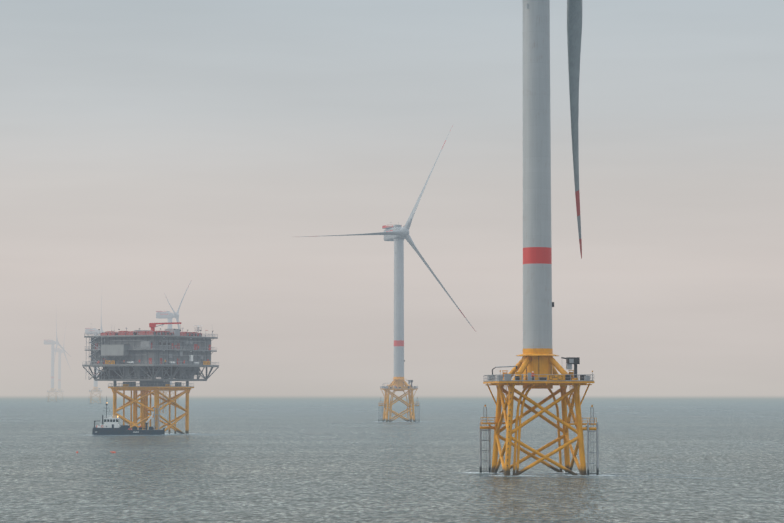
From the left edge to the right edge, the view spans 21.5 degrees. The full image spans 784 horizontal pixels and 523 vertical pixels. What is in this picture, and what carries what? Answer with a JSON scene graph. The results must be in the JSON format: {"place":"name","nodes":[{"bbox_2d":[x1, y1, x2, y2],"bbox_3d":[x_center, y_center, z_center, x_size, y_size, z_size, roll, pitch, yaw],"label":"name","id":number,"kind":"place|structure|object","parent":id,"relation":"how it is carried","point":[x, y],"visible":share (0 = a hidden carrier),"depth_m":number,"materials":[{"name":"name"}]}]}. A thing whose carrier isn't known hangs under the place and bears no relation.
{"place":"outdoors","nodes":[
{"label":"outdoors","id":0,"kind":"place"},
{"bbox_2d":[0,397,783,522],"bbox_3d":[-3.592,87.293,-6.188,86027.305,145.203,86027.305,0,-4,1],"label":"sea water","id":1,"kind":"structure","parent":0,"point":[288,460],"depth_m":427.59,"materials":[{"name":"grey liquid"}]},
{"bbox_2d":[44,304,69,401],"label":"wind turbine","id":2,"kind":"structure","parent":1,"relation":"on","point":[49,342],"depth_m":3342.12,"materials":[{"name":"metal"}]},
{"bbox_2d":[54,322,72,400],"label":"wind turbine","id":3,"kind":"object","parent":1,"relation":"on","point":[59,351],"depth_m":3955.44,"materials":[{"name":"metal"}]},
{"bbox_2d":[85,298,103,403],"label":"wind turbine","id":4,"kind":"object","parent":1,"relation":"on","point":[87,331],"depth_m":2753.53,"materials":[{"name":"metal"}]},
{"bbox_2d":[92,397,165,434],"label":"workboat","id":5,"kind":"object","parent":1,"relation":"on","point":[110,426],"visible":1,"depth_m":721.11,"materials":[{"name":"metal"}]},
{"bbox_2d":[82,322,218,434],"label":"transformer station","id":6,"kind":"object","parent":1,"relation":"on","point":[146,358],"visible":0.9,"depth_m":734.85,"materials":[{"name":"metal"}]},
{"bbox_2d":[156,282,190,406],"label":"wind turbine","id":7,"kind":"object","parent":1,"relation":"on","point":[169,315],"depth_m":2178.28,"materials":[{"name":"metal"}]},
{"bbox_2d":[302,130,475,421],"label":"wind turbine","id":8,"kind":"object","parent":1,"relation":"on","point":[398,234],"depth_m":1053.07,"materials":[{"name":"metal"}]},
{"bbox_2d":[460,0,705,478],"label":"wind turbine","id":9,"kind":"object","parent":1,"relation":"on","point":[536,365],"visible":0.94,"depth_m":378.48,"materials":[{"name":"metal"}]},
{"bbox_2d":[0,0,783,396],"label":"sky","id":10,"kind":"structure","parent":0,"point":[150,149],"materials":[{"name":"grey"}]}
]}

